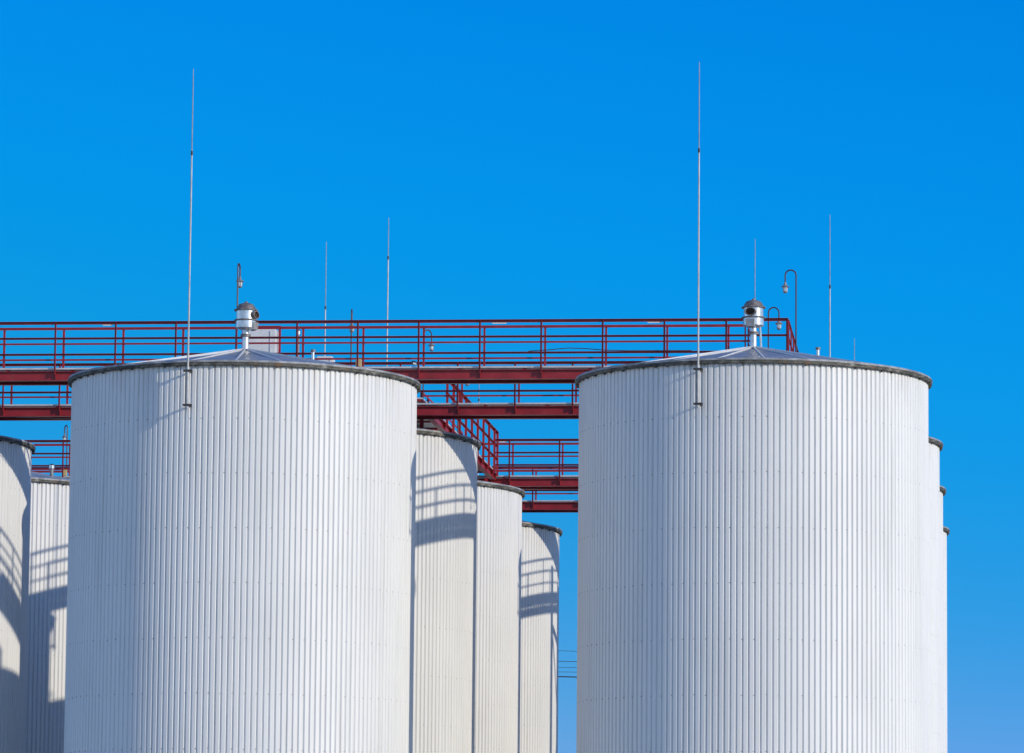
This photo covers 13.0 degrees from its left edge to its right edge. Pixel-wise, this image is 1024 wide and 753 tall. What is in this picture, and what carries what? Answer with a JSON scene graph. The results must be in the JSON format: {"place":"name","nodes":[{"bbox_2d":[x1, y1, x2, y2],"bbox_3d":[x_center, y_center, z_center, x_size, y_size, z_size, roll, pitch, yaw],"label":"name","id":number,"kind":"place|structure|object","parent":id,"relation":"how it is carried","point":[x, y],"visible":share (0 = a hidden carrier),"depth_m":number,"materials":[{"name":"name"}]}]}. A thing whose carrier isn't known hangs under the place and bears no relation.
{"place":"outdoors","nodes":[
{"label":"outdoors","id":0,"kind":"place"},
{"bbox_2d":[25,439,578,489],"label":"walkway","id":1,"kind":"structure","parent":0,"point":[547,482],"depth_m":138.03,"materials":[{"name":"red paint"}]},
{"bbox_2d":[62,425,67,468],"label":"gooseneck lamp","id":2,"kind":"object","parent":1,"relation":"attached to","point":[64,437],"visible":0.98,"depth_m":140.53,"materials":[{"name":"grey metal"}]},
{"bbox_2d":[317,356,334,361],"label":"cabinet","id":3,"kind":"object","parent":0,"point":[326,357],"visible":0.17,"depth_m":119.55,"materials":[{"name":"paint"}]},
{"bbox_2d":[0,0,1023,752],"label":"sky","id":4,"kind":"structure","parent":0,"point":[523,159],"materials":[{"name":"blue"}]},
{"bbox_3d":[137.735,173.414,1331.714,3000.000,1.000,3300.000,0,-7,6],"label":"ground","id":5,"kind":"structure","parent":0,"visible":0},
{"bbox_2d":[0,435,35,752],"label":"storage tank","id":6,"kind":"object","parent":5,"relation":"on","point":[16,454],"visible":1,"depth_m":121.47,"materials":[{"name":"metal"}]},
{"bbox_2d":[25,471,69,752],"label":"storage tank","id":7,"kind":"object","parent":5,"relation":"on","point":[47,622],"visible":0.26,"depth_m":132.11,"materials":[{"name":"metal"}]},
{"bbox_2d":[49,464,54,475],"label":"vent pipe","id":8,"kind":"object","parent":7,"relation":"on","point":[51,467],"visible":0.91,"depth_m":134.24,"materials":[{"name":"metal"}]},
{"bbox_2d":[64,301,420,752],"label":"storage tank","id":9,"kind":"object","parent":5,"relation":"on","point":[241,556],"visible":0.99,"depth_m":105.24,"materials":[{"name":"metal"}]},
{"bbox_2d":[183,69,193,410],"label":"lightning rod","id":10,"kind":"object","parent":9,"relation":"attached to","point":[187,370],"visible":1,"depth_m":105.27,"materials":[{"name":"metal"}]},
{"bbox_2d":[0,318,787,385],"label":"walkway","id":11,"kind":"structure","parent":5,"relation":"on","point":[422,374],"depth_m":113.13,"materials":[{"name":"red paint"}]},
{"bbox_2d":[236,263,243,339],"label":"gooseneck lamp","id":12,"kind":"object","parent":11,"relation":"attached to","point":[239,281],"visible":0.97,"depth_m":114.56,"materials":[{"name":"metal"}]},
{"bbox_2d":[355,359,361,366],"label":"junction box","id":13,"kind":"object","parent":11,"relation":"on","point":[359,362],"visible":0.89,"depth_m":112.85,"materials":[{"name":"beige paint"}]},
{"bbox_2d":[528,348,691,351],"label":"cable","id":14,"kind":"object","parent":11,"relation":"on","point":[613,350],"visible":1,"depth_m":112.18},
{"bbox_2d":[744,319,798,351],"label":"walkway","id":15,"kind":"structure","parent":11,"relation":"attached to","point":[791,337],"depth_m":113.42,"materials":[{"name":"red paint"}]},
{"bbox_2d":[781,269,796,351],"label":"gooseneck lamp","id":16,"kind":"object","parent":15,"relation":"attached to","point":[785,288],"visible":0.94,"depth_m":115.73,"materials":[{"name":"metal"}]},
{"bbox_2d":[413,427,480,752],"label":"storage tank","id":17,"kind":"object","parent":5,"relation":"on","point":[445,602],"visible":0.3,"depth_m":119.09,"materials":[{"name":"metal"}]},
{"bbox_2d":[298,329,299,356],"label":"vent pipe","id":18,"kind":"object","parent":17,"relation":"on","point":[298,340],"visible":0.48,"depth_m":121.19,"materials":[{"name":"metal"}]},
{"bbox_2d":[0,361,645,420],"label":"walkway","id":19,"kind":"structure","parent":17,"relation":"on","point":[425,411],"depth_m":119.01,"materials":[{"name":"red paint"}]},
{"bbox_2d":[11,416,70,418],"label":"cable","id":20,"kind":"object","parent":19,"relation":"hanging from","point":[44,418],"visible":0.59,"depth_m":119.81,"materials":[{"name":"red metal"}]},
{"bbox_2d":[249,329,278,352],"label":"cabinet","id":21,"kind":"object","parent":19,"relation":"on","point":[272,348],"visible":0.2,"depth_m":119.68,"materials":[{"name":"metal"}]},
{"bbox_2d":[278,329,280,352],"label":"frame","id":22,"kind":"object","parent":19,"relation":"on","point":[279,347],"visible":0.29,"depth_m":119.79,"materials":[{"name":"red paint"}]},
{"bbox_2d":[349,309,353,365],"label":"gooseneck lamp","id":23,"kind":"object","parent":19,"relation":"attached to","point":[351,330],"visible":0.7,"depth_m":120.31,"materials":[{"name":"grey metal"}]},
{"bbox_2d":[768,307,782,347],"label":"gooseneck lamp","id":24,"kind":"object","parent":19,"relation":"attached to","point":[778,323],"visible":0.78,"depth_m":119.14,"materials":[{"name":"grey metal"}]},
{"bbox_2d":[386,218,388,365],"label":"lightning rod","id":25,"kind":"object","parent":17,"relation":"attached to","point":[387,289],"visible":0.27,"depth_m":126.77,"materials":[{"name":"metal"}]},
{"bbox_2d":[474,480,524,752],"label":"storage tank","id":26,"kind":"object","parent":5,"relation":"on","point":[498,619],"visible":0.2,"depth_m":131.97,"materials":[{"name":"metal"}]},
{"bbox_2d":[324,242,326,355],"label":"lightning rod","id":27,"kind":"object","parent":26,"relation":"attached to","point":[325,303],"visible":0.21,"depth_m":131.21,"materials":[{"name":"metal"}]},
{"bbox_2d":[417,384,498,481],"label":"staircase","id":28,"kind":"structure","parent":26,"relation":"on","point":[484,467],"depth_m":132.57,"materials":[{"name":"red metal"}]},
{"bbox_2d":[422,329,434,397],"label":"gooseneck lamp","id":29,"kind":"object","parent":28,"relation":"attached to","point":[431,346],"visible":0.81,"depth_m":128.27,"materials":[{"name":"metal"}]},
{"bbox_2d":[457,384,468,432],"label":"gooseneck lamp","id":30,"kind":"object","parent":28,"relation":"attached to","point":[458,402],"visible":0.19,"depth_m":136.66,"materials":[{"name":"grey metal"}]},
{"bbox_2d":[520,521,562,752],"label":"storage tank","id":31,"kind":"object","parent":5,"relation":"on","point":[539,641],"visible":0.25,"depth_m":144.73,"materials":[{"name":"metal"}]},
{"bbox_2d":[31,466,577,512],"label":"walkway","id":32,"kind":"structure","parent":31,"relation":"on","point":[549,506],"depth_m":144.18,"materials":[{"name":"red paint"}]},
{"bbox_2d":[575,298,932,752],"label":"storage tank","id":33,"kind":"object","parent":5,"relation":"on","point":[753,553],"visible":1,"depth_m":103.98,"materials":[{"name":"metal"}]},
{"bbox_2d":[693,62,702,409],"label":"lightning rod","id":34,"kind":"object","parent":33,"relation":"attached to","point":[698,403],"visible":1,"depth_m":104.09,"materials":[{"name":"metal"}]},
{"bbox_2d":[928,436,942,752],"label":"storage tank","id":35,"kind":"object","parent":5,"relation":"on","point":[935,446],"visible":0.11,"depth_m":118.82,"materials":[{"name":"metal"}]},
{"bbox_2d":[829,245,830,356],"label":"lightning rod","id":36,"kind":"object","parent":35,"relation":"attached to","point":[829,308],"visible":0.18,"depth_m":125.41,"materials":[{"name":"metal"}]},
{"bbox_2d":[940,485,945,752],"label":"storage tank","id":37,"kind":"object","parent":5,"relation":"on","point":[942,491],"visible":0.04,"depth_m":131.93,"materials":[{"name":"metal"}]},
{"bbox_2d":[943,526,949,752],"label":"storage tank","id":38,"kind":"object","parent":5,"relation":"on","point":[946,531],"visible":0.06,"depth_m":144.56,"materials":[{"name":"metal"}]}
]}

